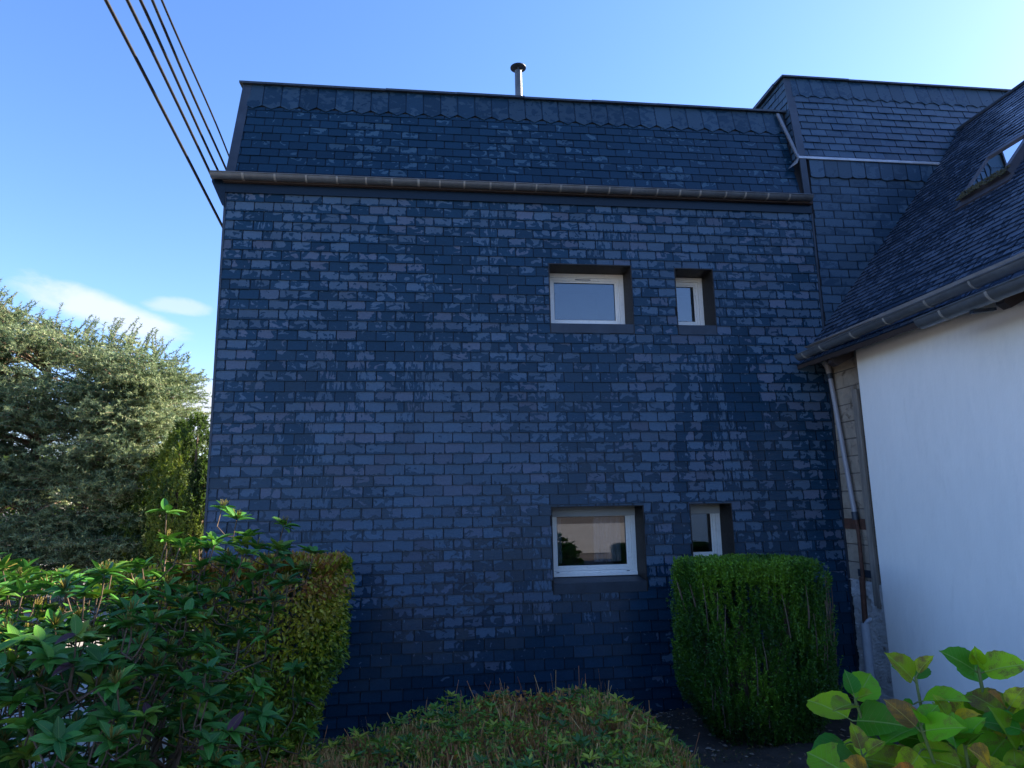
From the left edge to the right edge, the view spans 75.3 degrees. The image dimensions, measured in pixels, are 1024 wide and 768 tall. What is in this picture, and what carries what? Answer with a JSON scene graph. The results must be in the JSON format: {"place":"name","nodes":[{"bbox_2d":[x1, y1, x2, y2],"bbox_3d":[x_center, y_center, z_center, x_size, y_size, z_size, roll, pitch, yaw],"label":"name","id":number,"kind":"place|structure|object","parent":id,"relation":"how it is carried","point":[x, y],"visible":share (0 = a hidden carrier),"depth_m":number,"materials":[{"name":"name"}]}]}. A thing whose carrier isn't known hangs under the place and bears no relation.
{"place":"outdoors","nodes":[
{"label":"outdoors","id":0,"kind":"place"},
{"bbox_2d":[0,583,187,767],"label":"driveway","id":1,"kind":"structure","parent":0,"point":[12,602],"depth_m":11.69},
{"bbox_2d":[0,511,899,767],"bbox_3d":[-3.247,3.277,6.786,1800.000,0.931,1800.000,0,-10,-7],"label":"ground","id":2,"kind":"structure","parent":0,"point":[797,751],"depth_m":6.26,"materials":[{"name":"soil"}]},
{"bbox_2d":[4,702,168,767],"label":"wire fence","id":3,"kind":"object","parent":2,"relation":"on","point":[164,746],"visible":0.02,"depth_m":4.42,"materials":[{"name":"grey metal"}]},
{"bbox_2d":[0,455,185,536],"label":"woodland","id":4,"kind":"object","parent":2,"relation":"on","point":[54,506],"visible":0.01,"depth_m":59.06,"materials":[{"name":"green plant"}]},
{"bbox_2d":[0,279,212,600],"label":"cedar tree","id":5,"kind":"object","parent":2,"relation":"on","point":[117,416],"visible":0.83,"depth_m":16.94,"materials":[{"name":"green plant"}]},
{"bbox_2d":[88,411,209,606],"bbox_3d":[-8.450,3.142,16.573,4.919,4.844,2.658,-3,-10,10],"label":"cypress tree","id":6,"kind":"object","parent":2,"relation":"on","point":[189,521],"visible":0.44,"depth_m":16.07,"materials":[{"name":"green plant"}]},
{"bbox_2d":[0,498,326,767],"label":"rhododendron","id":7,"kind":"object","parent":2,"relation":"on","point":[115,685],"visible":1,"depth_m":3.16,"materials":[{"name":"green plant"}]},
{"bbox_2d":[96,550,355,767],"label":"golden hedge","id":8,"kind":"object","parent":2,"relation":"on","point":[331,570],"visible":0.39,"depth_m":5.34,"materials":[{"name":"green plant"}]},
{"bbox_2d":[244,669,709,767],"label":"hedge","id":9,"kind":"object","parent":2,"relation":"on","point":[652,743],"visible":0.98,"depth_m":4.63,"materials":[{"name":"green plant"}]},
{"bbox_2d":[202,62,858,739],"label":"slate house","id":10,"kind":"structure","parent":2,"relation":"on","point":[514,392],"depth_m":7.82,"materials":[{"name":"stone"}]},
{"bbox_2d":[104,0,221,226],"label":"overhead cable","id":11,"kind":"object","parent":10,"relation":"attached to","point":[118,24],"visible":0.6,"depth_m":6.71,"materials":[{"name":"rubber"}]},
{"bbox_2d":[125,0,209,174],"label":"overhead cable","id":12,"kind":"object","parent":10,"relation":"attached to","point":[128,2],"visible":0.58,"depth_m":6.57,"materials":[{"name":"rubber"}]},
{"bbox_2d":[139,0,218,169],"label":"overhead cable","id":13,"kind":"object","parent":10,"relation":"attached to","point":[172,70],"visible":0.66,"depth_m":6.68,"materials":[{"name":"rubber"}]},
{"bbox_2d":[151,0,225,169],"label":"overhead cable","id":14,"kind":"object","parent":10,"relation":"attached to","point":[180,67],"visible":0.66,"depth_m":6.77,"materials":[{"name":"rubber"}]},
{"bbox_2d":[161,0,228,156],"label":"overhead cable","id":15,"kind":"object","parent":10,"relation":"attached to","point":[178,38],"visible":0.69,"depth_m":6.78,"materials":[{"name":"rubber"}]},
{"bbox_2d":[548,263,634,333],"bbox_3d":[0.943,-1.008,8.239,1.040,0.869,0.386,0,-10,-7],"label":"window","id":16,"kind":"structure","parent":10,"relation":"in","point":[620,276],"depth_m":8.32,"materials":[{"name":"white plastic"}]},
{"bbox_2d":[551,505,647,593],"bbox_3d":[0.962,1.919,7.795,1.090,0.962,0.532,0,-10,-7],"label":"window","id":17,"kind":"structure","parent":10,"relation":"in","point":[631,576],"depth_m":7.82,"materials":[{"name":"white plastic"}]},
{"bbox_2d":[674,268,717,334],"bbox_3d":[2.251,-0.994,8.395,0.505,0.849,0.386,0,-10,-7],"label":"window","id":18,"kind":"structure","parent":10,"relation":"in","point":[701,281],"depth_m":8.44,"materials":[{"name":"white plastic"}]},
{"bbox_2d":[689,503,734,588],"bbox_3d":[2.316,1.908,7.887,0.520,0.968,0.386,0,-10,-7],"label":"window","id":19,"kind":"structure","parent":10,"relation":"in","point":[721,524],"depth_m":8.00,"materials":[{"name":"white plastic"}]},
{"bbox_2d":[656,697,852,765],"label":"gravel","id":20,"kind":"structure","parent":2,"relation":"on","point":[725,745],"depth_m":6.56,"materials":[{"name":"grey gravel"}]},
{"bbox_2d":[666,552,844,747],"bbox_3d":[2.406,2.753,6.667,1.577,1.999,1.247,0,-10,-7],"label":"yew bush","id":21,"kind":"object","parent":2,"relation":"on","point":[745,705],"visible":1,"depth_m":6.33,"materials":[{"name":"green plant"}]},
{"bbox_2d":[649,694,894,767],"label":"leaf litter","id":22,"kind":"object","parent":2,"relation":"on","point":[755,765],"visible":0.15,"depth_m":6.32,"materials":[{"name":"brown plant"}]},
{"bbox_2d":[695,738,849,766],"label":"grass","id":23,"kind":"structure","parent":2,"relation":"on","point":[735,755],"depth_m":6.06,"materials":[{"name":"green plant"}]},
{"bbox_2d":[753,74,1010,658],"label":"taller slate house","id":24,"kind":"structure","parent":2,"relation":"on","point":[867,155],"depth_m":8.95,"materials":[{"name":"stone"}]},
{"bbox_2d":[794,81,1023,708],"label":"white house","id":25,"kind":"structure","parent":2,"relation":"on","point":[918,343],"depth_m":6.55,"materials":[{"name":"paint"}]},
{"bbox_2d":[806,646,1023,767],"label":"hydrangea","id":26,"kind":"object","parent":2,"relation":"on","point":[981,727],"visible":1,"depth_m":2.35,"materials":[{"name":"green plant"}]},
{"bbox_2d":[0,0,1023,510],"label":"sky","id":27,"kind":"structure","parent":0,"point":[104,214],"materials":[{"name":"blue"}]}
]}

